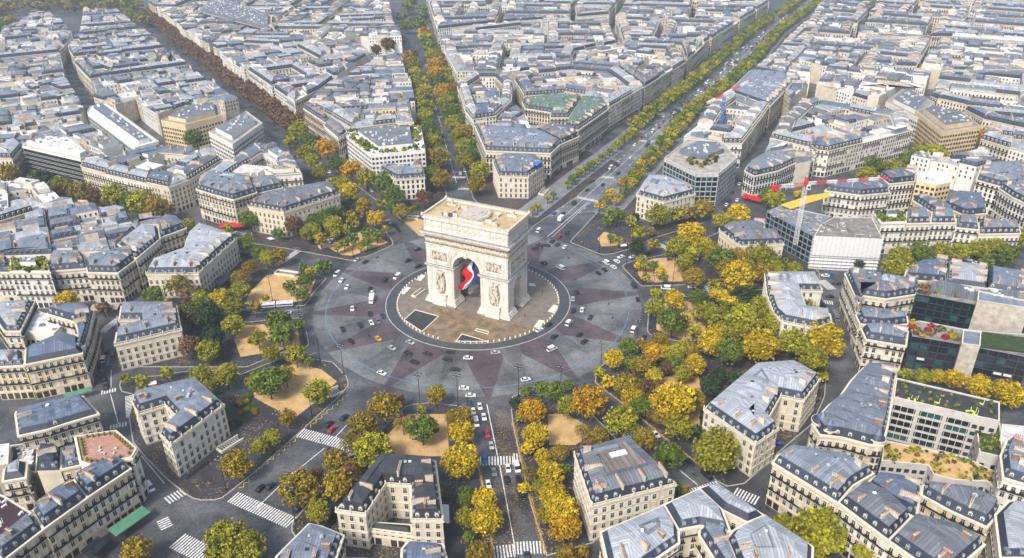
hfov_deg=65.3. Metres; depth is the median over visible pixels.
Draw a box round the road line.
[325,239,628,387]
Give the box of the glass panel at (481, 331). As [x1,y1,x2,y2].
[474,328,488,333]
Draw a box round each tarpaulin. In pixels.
[532,161,541,165]
[781,193,829,208]
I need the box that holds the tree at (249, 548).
[231,528,267,557]
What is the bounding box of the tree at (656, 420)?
[651,414,664,427]
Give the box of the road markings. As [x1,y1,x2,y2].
[101,17,835,557]
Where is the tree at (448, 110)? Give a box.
[440,103,458,118]
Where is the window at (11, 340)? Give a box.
[7,338,14,342]
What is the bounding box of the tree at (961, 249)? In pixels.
[950,242,971,258]
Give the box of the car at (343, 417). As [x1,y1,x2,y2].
[339,414,348,420]
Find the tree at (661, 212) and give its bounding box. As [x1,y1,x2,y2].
[644,203,669,229]
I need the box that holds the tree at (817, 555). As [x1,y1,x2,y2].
[814,547,825,557]
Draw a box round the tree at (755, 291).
[740,287,760,297]
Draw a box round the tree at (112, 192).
[100,181,128,205]
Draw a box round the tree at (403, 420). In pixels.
[393,414,410,434]
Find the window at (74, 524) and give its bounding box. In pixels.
[72,520,78,528]
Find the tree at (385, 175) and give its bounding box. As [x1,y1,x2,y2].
[374,170,393,190]
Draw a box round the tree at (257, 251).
[251,245,266,259]
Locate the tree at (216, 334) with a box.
[199,326,225,345]
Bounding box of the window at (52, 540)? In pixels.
[50,536,56,544]
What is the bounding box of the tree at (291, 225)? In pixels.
[282,216,303,236]
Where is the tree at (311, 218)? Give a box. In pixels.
[304,214,320,225]
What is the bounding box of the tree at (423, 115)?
[415,107,433,122]
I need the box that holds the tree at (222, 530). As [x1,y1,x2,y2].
[202,517,248,557]
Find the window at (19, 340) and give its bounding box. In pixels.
[15,338,22,342]
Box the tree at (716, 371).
[709,366,728,381]
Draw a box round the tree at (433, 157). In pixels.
[425,145,448,166]
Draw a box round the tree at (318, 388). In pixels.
[301,378,332,406]
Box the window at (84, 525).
[81,521,87,529]
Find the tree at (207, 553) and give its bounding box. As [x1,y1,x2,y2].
[203,541,225,557]
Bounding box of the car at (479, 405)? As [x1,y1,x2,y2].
[477,402,482,409]
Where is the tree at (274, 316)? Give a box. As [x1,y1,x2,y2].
[264,307,292,329]
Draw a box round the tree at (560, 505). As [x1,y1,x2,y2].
[544,492,579,522]
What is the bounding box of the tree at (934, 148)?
[922,144,949,156]
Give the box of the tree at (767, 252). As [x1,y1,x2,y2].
[752,241,773,263]
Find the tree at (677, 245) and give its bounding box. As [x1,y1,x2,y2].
[665,235,687,258]
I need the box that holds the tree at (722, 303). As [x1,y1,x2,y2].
[716,301,734,313]
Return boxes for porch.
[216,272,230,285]
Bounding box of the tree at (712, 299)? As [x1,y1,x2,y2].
[699,293,722,304]
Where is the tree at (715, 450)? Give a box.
[691,424,741,475]
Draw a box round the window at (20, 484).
[17,481,26,487]
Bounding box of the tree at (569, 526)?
[548,510,581,542]
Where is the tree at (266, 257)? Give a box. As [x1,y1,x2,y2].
[258,249,275,269]
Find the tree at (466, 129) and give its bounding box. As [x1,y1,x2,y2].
[457,124,472,136]
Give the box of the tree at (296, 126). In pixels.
[287,118,309,136]
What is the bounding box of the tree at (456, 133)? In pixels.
[448,127,465,140]
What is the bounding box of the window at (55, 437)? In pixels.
[52,435,58,441]
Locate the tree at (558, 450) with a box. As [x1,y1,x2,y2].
[549,443,568,461]
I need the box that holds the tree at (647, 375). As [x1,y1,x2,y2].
[645,368,662,383]
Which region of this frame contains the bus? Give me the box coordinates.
[260,300,293,309]
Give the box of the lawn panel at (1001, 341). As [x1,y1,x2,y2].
[981,332,1023,351]
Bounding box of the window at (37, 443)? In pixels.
[34,440,39,445]
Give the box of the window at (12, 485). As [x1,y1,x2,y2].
[5,483,15,489]
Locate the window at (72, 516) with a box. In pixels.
[69,512,75,520]
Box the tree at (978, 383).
[964,373,993,397]
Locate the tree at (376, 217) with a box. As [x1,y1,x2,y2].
[366,209,385,228]
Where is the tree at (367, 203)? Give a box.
[355,197,372,215]
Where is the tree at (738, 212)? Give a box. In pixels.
[728,203,750,220]
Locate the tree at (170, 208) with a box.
[162,202,175,215]
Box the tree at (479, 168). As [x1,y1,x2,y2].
[468,160,489,177]
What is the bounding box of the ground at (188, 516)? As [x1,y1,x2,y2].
[0,0,1023,557]
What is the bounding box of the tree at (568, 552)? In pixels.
[554,543,578,557]
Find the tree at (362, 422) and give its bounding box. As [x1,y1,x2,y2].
[347,409,378,437]
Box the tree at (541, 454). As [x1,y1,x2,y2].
[534,447,551,463]
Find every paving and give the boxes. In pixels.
[305,235,644,401]
[409,304,535,342]
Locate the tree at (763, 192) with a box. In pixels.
[759,187,775,206]
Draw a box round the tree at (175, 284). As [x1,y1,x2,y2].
[163,272,195,299]
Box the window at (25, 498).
[22,495,32,501]
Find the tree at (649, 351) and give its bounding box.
[642,343,664,363]
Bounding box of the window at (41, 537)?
[38,534,43,541]
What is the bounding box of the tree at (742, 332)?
[731,321,746,342]
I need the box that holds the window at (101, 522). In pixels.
[96,519,104,527]
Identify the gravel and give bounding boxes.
[234,324,299,356]
[245,274,314,303]
[253,363,336,417]
[328,229,387,255]
[382,414,448,455]
[404,218,424,236]
[548,414,589,444]
[598,232,622,245]
[636,257,684,282]
[647,372,703,431]
[656,301,705,340]
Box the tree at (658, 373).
[646,366,663,381]
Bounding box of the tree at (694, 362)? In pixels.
[684,353,706,378]
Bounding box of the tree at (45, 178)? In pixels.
[31,169,56,184]
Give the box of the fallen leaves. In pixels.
[469,382,713,557]
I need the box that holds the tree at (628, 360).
[624,353,637,373]
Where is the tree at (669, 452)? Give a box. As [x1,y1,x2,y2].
[652,439,686,470]
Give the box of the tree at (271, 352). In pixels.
[261,345,280,364]
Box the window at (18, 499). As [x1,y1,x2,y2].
[11,497,21,502]
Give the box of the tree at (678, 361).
[668,356,685,372]
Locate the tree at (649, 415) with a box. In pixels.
[646,406,655,424]
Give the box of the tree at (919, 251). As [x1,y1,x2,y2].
[908,240,934,261]
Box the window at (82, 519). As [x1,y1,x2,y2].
[79,515,85,523]
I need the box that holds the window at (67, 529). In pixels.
[65,526,70,533]
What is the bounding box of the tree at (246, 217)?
[237,209,258,231]
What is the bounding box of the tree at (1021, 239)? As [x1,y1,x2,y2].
[1017,229,1023,247]
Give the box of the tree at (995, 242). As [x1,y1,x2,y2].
[987,238,1005,253]
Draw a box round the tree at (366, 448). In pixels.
[352,430,391,467]
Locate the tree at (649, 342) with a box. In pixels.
[640,339,660,359]
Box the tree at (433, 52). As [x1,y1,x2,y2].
[424,47,441,59]
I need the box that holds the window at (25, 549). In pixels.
[22,546,28,553]
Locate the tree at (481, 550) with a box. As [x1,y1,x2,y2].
[465,539,492,557]
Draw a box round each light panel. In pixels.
[401,287,410,293]
[416,275,424,280]
[534,320,544,327]
[548,305,557,312]
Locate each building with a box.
[0,199,32,223]
[0,218,19,232]
[0,231,15,243]
[0,239,15,249]
[0,242,52,260]
[0,253,19,301]
[0,299,37,350]
[0,349,35,399]
[0,443,12,495]
[0,494,34,534]
[0,514,52,557]
[1,138,28,177]
[1,459,38,510]
[4,181,13,186]
[7,182,27,200]
[7,255,58,307]
[8,197,40,206]
[10,177,45,196]
[10,444,43,493]
[14,394,103,450]
[15,216,49,232]
[15,222,50,241]
[16,233,52,249]
[19,142,29,170]
[22,136,91,183]
[24,207,47,221]
[24,332,91,398]
[26,310,64,344]
[31,181,53,198]
[31,479,100,557]
[32,202,46,212]
[36,443,64,493]
[37,192,59,202]
[45,197,73,211]
[46,300,102,385]
[47,204,74,214]
[47,208,69,221]
[48,133,62,136]
[48,214,81,230]
[49,249,94,301]
[50,225,78,241]
[50,225,80,235]
[52,237,79,249]
[53,243,77,250]
[60,445,82,480]
[69,132,84,144]
[70,201,99,222]
[72,456,141,537]
[74,199,95,206]
[74,430,148,501]
[77,222,102,233]
[77,229,105,243]
[77,239,107,250]
[79,136,96,155]
[80,157,115,189]
[80,217,101,229]
[80,245,109,261]
[81,150,107,170]
[82,129,102,137]
[86,245,142,302]
[87,102,158,150]
[89,139,112,155]
[92,135,111,141]
[95,137,123,155]
[98,205,127,232]
[101,216,117,242]
[104,223,134,245]
[105,161,128,191]
[105,225,134,248]
[107,154,123,157]
[108,154,145,165]
[108,234,123,249]
[114,301,187,370]
[115,211,130,225]
[117,223,163,289]
[123,145,158,155]
[126,164,148,205]
[129,159,164,171]
[130,377,230,477]
[134,211,162,227]
[142,151,165,167]
[145,222,240,297]
[146,167,174,214]
[155,143,175,165]
[157,214,187,253]
[161,102,223,148]
[165,162,175,170]
[167,166,182,171]
[168,175,193,214]
[169,143,195,162]
[173,160,205,205]
[175,153,198,166]
[183,149,199,157]
[188,152,221,177]
[196,170,256,229]
[197,0,272,30]
[198,144,220,164]
[199,158,238,180]
[208,111,265,161]
[231,152,251,165]
[233,164,267,176]
[240,143,263,165]
[248,181,340,237]
[251,173,282,195]
[256,142,276,165]
[264,147,284,165]
[264,164,303,187]
[275,523,348,557]
[276,150,295,164]
[278,160,300,172]
[303,102,329,139]
[315,99,339,109]
[323,118,348,159]
[324,106,342,117]
[332,108,349,122]
[333,100,352,107]
[335,453,444,548]
[341,113,359,131]
[343,108,362,115]
[346,124,426,183]
[350,99,367,113]
[351,120,373,128]
[354,111,362,120]
[363,111,375,120]
[367,100,384,115]
[371,522,412,547]
[373,113,395,126]
[379,155,424,200]
[382,100,395,114]
[395,113,413,125]
[396,96,410,107]
[396,103,411,114]
[397,108,412,118]
[397,112,412,121]
[400,541,446,557]
[460,88,473,112]
[462,96,474,124]
[464,103,477,135]
[473,109,495,138]
[474,97,489,105]
[474,119,561,178]
[476,102,493,109]
[488,100,503,122]
[489,95,499,102]
[492,153,544,198]
[495,123,513,126]
[497,118,514,125]
[498,111,516,120]
[499,98,511,112]
[500,91,512,106]
[507,105,523,113]
[511,110,522,116]
[514,124,526,128]
[515,119,529,127]
[517,114,528,122]
[521,93,580,125]
[536,123,579,168]
[565,96,608,153]
[573,436,676,540]
[598,92,608,130]
[598,505,679,557]
[608,91,620,130]
[635,174,695,224]
[663,139,737,205]
[663,489,731,557]
[683,131,711,142]
[685,125,710,135]
[696,522,734,557]
[697,109,717,126]
[697,483,763,529]
[700,360,820,476]
[703,133,723,141]
[707,103,720,117]
[709,123,732,136]
[710,99,726,114]
[717,117,727,124]
[718,217,783,266]
[724,113,734,124]
[724,130,741,167]
[725,105,749,115]
[728,514,813,557]
[729,124,747,166]
[732,69,792,131]
[732,115,742,128]
[734,119,752,159]
[739,112,757,152]
[741,151,795,200]
[744,110,762,146]
[748,101,768,139]
[762,271,832,352]
[764,139,783,152]
[765,205,831,263]
[765,445,874,523]
[769,128,814,151]
[769,141,787,151]
[774,123,791,131]
[777,115,794,127]
[780,111,801,120]
[783,143,800,152]
[788,106,806,119]
[788,150,810,156]
[791,118,815,133]
[791,152,810,187]
[799,126,813,134]
[804,133,817,174]
[806,132,829,140]
[807,363,897,474]
[808,117,824,126]
[808,126,831,136]
[808,151,814,178]
[808,216,883,271]
[809,138,828,176]
[812,110,835,119]
[813,115,834,126]
[821,178,889,219]
[822,133,845,176]
[826,126,850,137]
[829,119,852,128]
[833,114,856,128]
[834,480,911,557]
[836,131,862,172]
[838,267,918,337]
[846,112,868,130]
[850,129,865,133]
[850,307,908,351]
[854,322,908,376]
[857,132,879,168]
[860,125,878,132]
[868,472,920,516]
[869,128,896,160]
[874,210,906,253]
[877,123,888,128]
[877,440,994,494]
[878,164,916,213]
[884,88,933,141]
[884,514,986,557]
[885,124,912,158]
[886,378,999,456]
[892,118,912,129]
[900,205,931,252]
[902,318,1023,386]
[904,253,947,283]
[907,279,1023,332]
[908,169,950,210]
[910,151,930,175]
[910,193,950,217]
[913,105,980,156]
[918,481,1001,552]
[925,205,955,245]
[928,152,951,169]
[928,156,958,189]
[945,190,987,221]
[946,258,988,289]
[948,213,979,256]
[949,152,968,163]
[952,156,984,191]
[953,329,981,382]
[968,153,991,156]
[968,290,1023,332]
[968,423,1001,471]
[970,145,988,152]
[972,218,1020,259]
[973,160,1023,214]
[979,131,1012,160]
[979,156,997,161]
[981,500,1023,557]
[982,124,1001,136]
[987,266,1023,290]
[990,179,1023,228]
[990,433,1023,505]
[999,424,1023,447]
[1006,139,1023,160]
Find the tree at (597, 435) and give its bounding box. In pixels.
[588,425,609,444]
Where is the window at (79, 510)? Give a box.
[76,507,82,515]
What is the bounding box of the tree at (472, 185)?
[465,175,486,191]
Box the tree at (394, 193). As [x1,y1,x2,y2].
[383,184,404,206]
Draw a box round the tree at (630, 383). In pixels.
[613,372,640,393]
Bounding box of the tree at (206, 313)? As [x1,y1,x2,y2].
[192,301,225,329]
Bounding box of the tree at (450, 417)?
[444,408,459,423]
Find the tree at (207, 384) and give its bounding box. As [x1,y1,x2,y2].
[202,379,215,391]
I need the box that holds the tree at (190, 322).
[182,306,199,329]
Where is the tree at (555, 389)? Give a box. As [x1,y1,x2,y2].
[542,379,565,403]
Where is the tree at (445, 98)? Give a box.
[435,93,454,107]
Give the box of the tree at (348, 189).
[338,182,359,203]
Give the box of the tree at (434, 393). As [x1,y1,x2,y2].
[425,384,446,406]
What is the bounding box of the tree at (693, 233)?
[677,222,705,247]
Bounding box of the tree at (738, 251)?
[728,247,748,260]
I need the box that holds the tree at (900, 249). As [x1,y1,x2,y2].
[889,244,911,258]
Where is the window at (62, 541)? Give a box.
[59,537,65,545]
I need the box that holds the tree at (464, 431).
[447,418,474,443]
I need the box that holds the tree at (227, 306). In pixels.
[217,301,236,316]
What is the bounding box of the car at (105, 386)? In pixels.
[103,384,108,390]
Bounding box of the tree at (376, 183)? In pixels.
[372,173,391,196]
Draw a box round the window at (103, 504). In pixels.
[99,499,107,508]
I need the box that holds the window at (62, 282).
[59,280,65,284]
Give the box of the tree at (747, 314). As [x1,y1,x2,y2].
[723,303,764,341]
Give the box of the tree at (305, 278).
[295,272,313,287]
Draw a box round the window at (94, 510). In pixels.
[91,504,99,513]
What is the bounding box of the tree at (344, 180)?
[335,176,349,189]
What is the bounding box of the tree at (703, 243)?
[695,238,716,257]
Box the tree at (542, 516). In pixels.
[535,504,552,526]
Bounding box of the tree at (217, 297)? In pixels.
[208,288,229,305]
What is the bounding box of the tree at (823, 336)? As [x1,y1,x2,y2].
[804,317,844,352]
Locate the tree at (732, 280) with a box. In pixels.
[719,260,757,292]
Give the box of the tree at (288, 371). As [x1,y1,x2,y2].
[280,365,296,387]
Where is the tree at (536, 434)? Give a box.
[521,422,549,449]
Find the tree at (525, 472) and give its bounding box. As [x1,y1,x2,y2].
[520,466,537,481]
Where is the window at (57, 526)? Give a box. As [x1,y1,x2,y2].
[54,523,60,530]
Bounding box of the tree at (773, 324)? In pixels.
[762,311,780,330]
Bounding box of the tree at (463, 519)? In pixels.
[453,505,475,529]
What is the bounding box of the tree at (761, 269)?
[751,262,773,286]
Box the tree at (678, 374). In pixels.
[673,364,693,382]
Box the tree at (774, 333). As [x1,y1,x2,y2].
[761,326,779,340]
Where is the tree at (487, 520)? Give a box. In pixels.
[470,503,503,537]
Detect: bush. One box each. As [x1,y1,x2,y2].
[236,400,244,406]
[236,410,243,415]
[243,406,250,411]
[440,486,445,492]
[441,490,448,497]
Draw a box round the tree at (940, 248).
[929,241,953,259]
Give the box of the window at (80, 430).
[77,427,83,433]
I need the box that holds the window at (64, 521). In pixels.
[62,517,68,525]
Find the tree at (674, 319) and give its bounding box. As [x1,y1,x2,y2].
[657,306,686,336]
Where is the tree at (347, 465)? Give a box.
[341,462,360,475]
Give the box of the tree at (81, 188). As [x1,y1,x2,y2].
[67,180,93,201]
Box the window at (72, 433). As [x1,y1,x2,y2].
[69,429,74,435]
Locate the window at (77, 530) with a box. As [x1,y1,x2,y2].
[74,526,79,534]
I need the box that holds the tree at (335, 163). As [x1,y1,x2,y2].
[327,156,342,175]
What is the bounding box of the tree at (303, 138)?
[297,131,315,145]
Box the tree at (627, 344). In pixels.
[617,336,638,355]
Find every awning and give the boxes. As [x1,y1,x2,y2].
[63,386,91,396]
[90,302,119,315]
[107,506,150,544]
[219,222,244,228]
[741,193,762,202]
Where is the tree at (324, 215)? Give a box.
[317,208,340,224]
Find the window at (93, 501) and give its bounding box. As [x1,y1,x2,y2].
[90,497,96,505]
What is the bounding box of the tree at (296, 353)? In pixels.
[284,343,305,367]
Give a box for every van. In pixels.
[100,355,105,362]
[147,480,154,492]
[333,269,340,276]
[393,272,401,279]
[473,416,478,426]
[513,460,520,472]
[515,474,521,486]
[546,344,557,351]
[557,264,564,269]
[565,319,572,325]
[602,259,609,264]
[630,282,636,287]
[630,325,636,332]
[661,284,670,289]
[700,468,713,480]
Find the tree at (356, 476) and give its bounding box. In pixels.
[345,466,362,482]
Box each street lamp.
[214,454,226,490]
[272,409,282,443]
[284,484,295,521]
[303,384,312,416]
[312,330,320,360]
[337,344,344,374]
[414,373,421,403]
[453,373,459,405]
[515,364,521,396]
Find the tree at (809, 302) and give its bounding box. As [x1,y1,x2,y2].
[804,298,817,306]
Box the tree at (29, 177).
[26,169,47,180]
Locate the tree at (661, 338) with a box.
[650,331,670,345]
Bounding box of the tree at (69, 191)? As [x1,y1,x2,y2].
[65,182,85,200]
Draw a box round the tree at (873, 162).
[862,155,884,172]
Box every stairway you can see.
[216,434,243,453]
[274,269,298,276]
[318,243,330,248]
[328,385,343,397]
[407,215,419,219]
[411,288,425,297]
[538,187,549,195]
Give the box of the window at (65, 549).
[62,545,68,553]
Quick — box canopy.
[442,504,448,522]
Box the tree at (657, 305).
[644,297,665,320]
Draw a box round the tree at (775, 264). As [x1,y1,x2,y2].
[766,260,785,270]
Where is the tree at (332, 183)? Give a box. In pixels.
[330,175,342,193]
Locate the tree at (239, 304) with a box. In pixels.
[226,296,244,313]
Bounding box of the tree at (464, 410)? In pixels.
[454,404,473,421]
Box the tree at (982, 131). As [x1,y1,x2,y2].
[977,125,987,142]
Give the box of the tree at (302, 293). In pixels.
[293,286,309,304]
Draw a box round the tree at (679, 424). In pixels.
[663,413,693,442]
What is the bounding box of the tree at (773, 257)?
[765,250,778,263]
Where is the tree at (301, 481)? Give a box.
[277,465,321,509]
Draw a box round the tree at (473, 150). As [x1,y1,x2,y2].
[464,145,478,163]
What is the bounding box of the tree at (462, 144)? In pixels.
[454,137,471,152]
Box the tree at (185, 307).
[178,301,197,327]
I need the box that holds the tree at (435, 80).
[429,73,447,88]
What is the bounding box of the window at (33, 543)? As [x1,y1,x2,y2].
[30,540,35,546]
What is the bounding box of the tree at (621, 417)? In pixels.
[602,405,639,437]
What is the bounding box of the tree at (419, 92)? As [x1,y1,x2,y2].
[413,86,431,100]
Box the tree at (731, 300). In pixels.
[723,296,744,306]
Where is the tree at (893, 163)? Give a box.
[882,158,906,171]
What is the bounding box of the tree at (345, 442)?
[339,432,357,452]
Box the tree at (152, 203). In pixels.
[141,195,167,215]
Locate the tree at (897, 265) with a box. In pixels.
[880,252,916,275]
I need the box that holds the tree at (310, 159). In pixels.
[304,153,320,168]
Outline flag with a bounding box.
[459,260,476,289]
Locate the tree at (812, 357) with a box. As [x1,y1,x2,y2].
[795,342,828,370]
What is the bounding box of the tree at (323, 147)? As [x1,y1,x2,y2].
[314,137,338,159]
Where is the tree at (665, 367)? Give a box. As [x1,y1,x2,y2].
[659,358,675,377]
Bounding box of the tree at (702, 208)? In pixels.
[692,198,716,221]
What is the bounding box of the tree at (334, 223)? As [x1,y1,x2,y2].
[323,215,343,231]
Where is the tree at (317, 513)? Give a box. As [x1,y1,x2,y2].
[305,498,330,524]
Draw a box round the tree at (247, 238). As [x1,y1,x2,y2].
[237,233,256,254]
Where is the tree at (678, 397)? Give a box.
[648,378,696,418]
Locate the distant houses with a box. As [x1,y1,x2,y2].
[0,0,1023,207]
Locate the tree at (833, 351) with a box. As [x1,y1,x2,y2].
[822,336,846,361]
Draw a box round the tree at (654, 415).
[651,404,673,427]
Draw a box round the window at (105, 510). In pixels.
[102,507,108,514]
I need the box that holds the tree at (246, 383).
[244,370,261,393]
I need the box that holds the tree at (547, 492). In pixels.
[538,480,567,504]
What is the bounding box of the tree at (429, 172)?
[424,165,439,184]
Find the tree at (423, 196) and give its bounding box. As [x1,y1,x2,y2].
[414,189,433,209]
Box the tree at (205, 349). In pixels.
[194,338,220,364]
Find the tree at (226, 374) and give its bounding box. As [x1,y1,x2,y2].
[211,362,238,389]
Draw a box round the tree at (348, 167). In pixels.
[339,158,362,181]
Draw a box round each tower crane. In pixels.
[706,79,751,123]
[771,176,888,244]
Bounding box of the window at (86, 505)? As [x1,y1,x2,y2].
[83,502,89,509]
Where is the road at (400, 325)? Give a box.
[385,264,570,349]
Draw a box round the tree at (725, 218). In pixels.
[712,210,732,227]
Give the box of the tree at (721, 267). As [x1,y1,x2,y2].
[715,258,735,277]
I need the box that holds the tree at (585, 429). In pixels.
[574,421,591,440]
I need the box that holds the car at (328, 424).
[324,420,333,427]
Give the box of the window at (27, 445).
[24,442,30,448]
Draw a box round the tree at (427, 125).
[420,118,440,135]
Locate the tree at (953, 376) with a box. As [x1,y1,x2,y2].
[943,369,965,389]
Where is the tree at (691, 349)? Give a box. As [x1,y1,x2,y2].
[684,343,700,357]
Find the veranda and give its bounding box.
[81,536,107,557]
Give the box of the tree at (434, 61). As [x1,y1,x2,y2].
[425,57,442,70]
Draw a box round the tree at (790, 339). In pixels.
[778,327,807,358]
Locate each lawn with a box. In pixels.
[226,398,261,432]
[405,204,420,211]
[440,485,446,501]
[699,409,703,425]
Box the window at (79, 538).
[77,534,83,542]
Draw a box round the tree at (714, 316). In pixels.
[704,304,731,325]
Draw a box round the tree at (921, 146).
[910,140,929,152]
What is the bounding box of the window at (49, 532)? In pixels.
[46,528,52,536]
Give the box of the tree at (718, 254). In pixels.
[706,244,736,275]
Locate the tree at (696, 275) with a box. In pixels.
[681,266,704,289]
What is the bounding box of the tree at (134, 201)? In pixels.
[125,188,155,212]
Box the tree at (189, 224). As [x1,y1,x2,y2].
[182,218,195,231]
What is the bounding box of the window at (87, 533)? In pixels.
[84,529,89,537]
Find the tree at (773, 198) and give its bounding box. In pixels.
[763,189,786,208]
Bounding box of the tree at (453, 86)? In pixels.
[446,81,456,92]
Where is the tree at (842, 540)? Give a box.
[821,527,847,552]
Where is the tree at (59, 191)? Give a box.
[50,176,73,196]
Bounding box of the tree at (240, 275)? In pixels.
[230,270,248,282]
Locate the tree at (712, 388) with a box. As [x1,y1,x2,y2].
[700,374,723,400]
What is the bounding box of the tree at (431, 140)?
[423,132,441,147]
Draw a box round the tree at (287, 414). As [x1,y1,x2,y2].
[278,408,296,428]
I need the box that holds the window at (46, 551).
[43,547,48,555]
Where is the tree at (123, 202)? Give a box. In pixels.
[119,190,133,206]
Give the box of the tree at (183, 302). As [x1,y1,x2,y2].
[178,299,194,307]
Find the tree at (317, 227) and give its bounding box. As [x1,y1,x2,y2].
[305,222,321,240]
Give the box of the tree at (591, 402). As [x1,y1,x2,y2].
[570,383,607,420]
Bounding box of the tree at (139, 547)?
[119,533,153,557]
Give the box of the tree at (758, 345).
[740,327,781,363]
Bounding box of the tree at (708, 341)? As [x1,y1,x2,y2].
[697,330,721,358]
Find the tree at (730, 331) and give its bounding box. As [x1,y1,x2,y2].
[723,322,742,341]
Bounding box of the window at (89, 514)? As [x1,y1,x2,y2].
[86,510,91,517]
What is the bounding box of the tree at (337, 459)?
[321,447,348,470]
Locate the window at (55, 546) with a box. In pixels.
[52,543,58,550]
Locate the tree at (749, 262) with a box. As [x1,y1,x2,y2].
[736,257,755,271]
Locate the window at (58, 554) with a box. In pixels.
[55,550,61,557]
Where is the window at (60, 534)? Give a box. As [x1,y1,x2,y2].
[57,531,63,539]
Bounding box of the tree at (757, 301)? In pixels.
[747,295,765,310]
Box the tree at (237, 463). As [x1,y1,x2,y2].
[218,448,254,481]
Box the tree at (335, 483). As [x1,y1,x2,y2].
[319,467,356,501]
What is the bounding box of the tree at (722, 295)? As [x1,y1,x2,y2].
[707,287,731,302]
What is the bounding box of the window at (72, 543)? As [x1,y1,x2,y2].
[70,540,75,547]
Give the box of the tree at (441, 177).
[430,168,451,191]
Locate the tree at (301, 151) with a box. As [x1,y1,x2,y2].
[295,144,313,163]
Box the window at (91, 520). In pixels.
[88,516,93,523]
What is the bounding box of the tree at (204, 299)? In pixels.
[194,295,213,307]
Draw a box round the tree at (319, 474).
[306,467,323,485]
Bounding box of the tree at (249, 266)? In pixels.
[241,260,258,277]
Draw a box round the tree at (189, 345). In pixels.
[177,335,200,359]
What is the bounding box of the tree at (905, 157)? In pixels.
[897,149,915,164]
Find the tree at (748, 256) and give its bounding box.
[741,253,753,266]
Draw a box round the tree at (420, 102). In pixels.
[415,97,431,113]
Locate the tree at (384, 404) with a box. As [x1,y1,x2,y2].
[366,390,401,424]
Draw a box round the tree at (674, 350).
[663,344,686,360]
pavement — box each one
[116,313,308,366]
[119,357,348,500]
[175,248,326,309]
[250,190,392,260]
[291,402,493,557]
[337,147,447,230]
[396,265,559,343]
[463,150,619,226]
[511,393,616,555]
[518,0,805,217]
[570,173,712,254]
[594,5,817,213]
[595,347,826,486]
[622,232,819,285]
[647,295,826,351]
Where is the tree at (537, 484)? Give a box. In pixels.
[531,478,546,495]
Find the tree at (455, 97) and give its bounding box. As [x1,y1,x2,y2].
[448,90,458,103]
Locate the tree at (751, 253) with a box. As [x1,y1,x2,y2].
[744,243,760,262]
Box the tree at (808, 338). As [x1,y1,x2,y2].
[795,335,815,350]
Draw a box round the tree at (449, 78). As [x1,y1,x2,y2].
[444,73,454,83]
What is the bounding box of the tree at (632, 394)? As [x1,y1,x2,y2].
[621,386,644,405]
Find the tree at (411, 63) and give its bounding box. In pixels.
[404,57,421,70]
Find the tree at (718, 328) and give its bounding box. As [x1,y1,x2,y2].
[705,323,726,338]
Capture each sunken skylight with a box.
[405,309,438,331]
[455,334,486,341]
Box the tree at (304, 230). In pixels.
[299,224,317,243]
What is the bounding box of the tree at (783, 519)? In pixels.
[772,512,795,532]
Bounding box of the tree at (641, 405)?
[629,396,651,420]
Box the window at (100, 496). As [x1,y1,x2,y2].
[97,492,103,500]
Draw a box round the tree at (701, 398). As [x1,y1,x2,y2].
[691,388,706,412]
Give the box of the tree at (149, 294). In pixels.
[140,285,165,301]
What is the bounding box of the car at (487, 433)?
[484,429,489,437]
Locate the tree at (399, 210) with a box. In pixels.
[392,203,409,222]
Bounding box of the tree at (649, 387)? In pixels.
[637,377,657,399]
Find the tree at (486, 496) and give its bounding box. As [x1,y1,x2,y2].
[471,486,497,509]
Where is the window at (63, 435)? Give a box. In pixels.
[61,432,66,438]
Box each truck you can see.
[369,293,374,303]
[557,214,564,221]
[831,309,839,320]
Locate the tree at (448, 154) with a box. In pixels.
[434,147,451,166]
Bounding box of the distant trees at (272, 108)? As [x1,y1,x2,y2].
[0,0,995,557]
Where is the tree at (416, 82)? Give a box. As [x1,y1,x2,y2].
[411,77,424,88]
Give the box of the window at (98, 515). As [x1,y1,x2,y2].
[95,511,101,519]
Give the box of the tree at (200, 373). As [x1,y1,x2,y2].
[187,364,211,381]
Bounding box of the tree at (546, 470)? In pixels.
[536,460,564,483]
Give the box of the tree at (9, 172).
[0,162,20,180]
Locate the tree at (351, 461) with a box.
[343,457,356,467]
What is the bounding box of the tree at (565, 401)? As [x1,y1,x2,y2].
[556,395,576,418]
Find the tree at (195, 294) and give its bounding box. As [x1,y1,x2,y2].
[190,289,207,301]
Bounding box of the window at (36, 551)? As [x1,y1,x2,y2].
[33,547,39,555]
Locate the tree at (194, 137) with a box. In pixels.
[182,129,201,147]
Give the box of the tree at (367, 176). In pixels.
[355,167,376,191]
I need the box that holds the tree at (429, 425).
[404,412,438,445]
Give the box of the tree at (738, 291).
[730,285,755,305]
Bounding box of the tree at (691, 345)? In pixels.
[682,342,699,356]
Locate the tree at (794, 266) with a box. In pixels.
[786,261,802,270]
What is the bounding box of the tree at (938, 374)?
[931,368,944,384]
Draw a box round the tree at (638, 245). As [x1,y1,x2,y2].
[629,239,646,253]
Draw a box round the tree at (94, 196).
[82,187,102,202]
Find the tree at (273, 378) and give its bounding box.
[249,364,286,399]
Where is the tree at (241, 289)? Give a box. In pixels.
[228,281,250,300]
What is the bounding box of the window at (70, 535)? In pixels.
[67,531,73,539]
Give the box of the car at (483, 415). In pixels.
[481,413,486,420]
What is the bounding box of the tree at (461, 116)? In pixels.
[456,112,465,123]
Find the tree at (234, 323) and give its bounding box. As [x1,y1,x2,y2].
[220,314,244,338]
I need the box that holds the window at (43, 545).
[40,541,46,549]
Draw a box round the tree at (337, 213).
[320,207,342,219]
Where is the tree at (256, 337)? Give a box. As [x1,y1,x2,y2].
[247,329,267,350]
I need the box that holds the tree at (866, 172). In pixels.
[855,166,879,178]
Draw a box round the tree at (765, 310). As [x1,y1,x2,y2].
[756,307,776,324]
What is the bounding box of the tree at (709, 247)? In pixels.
[702,243,720,267]

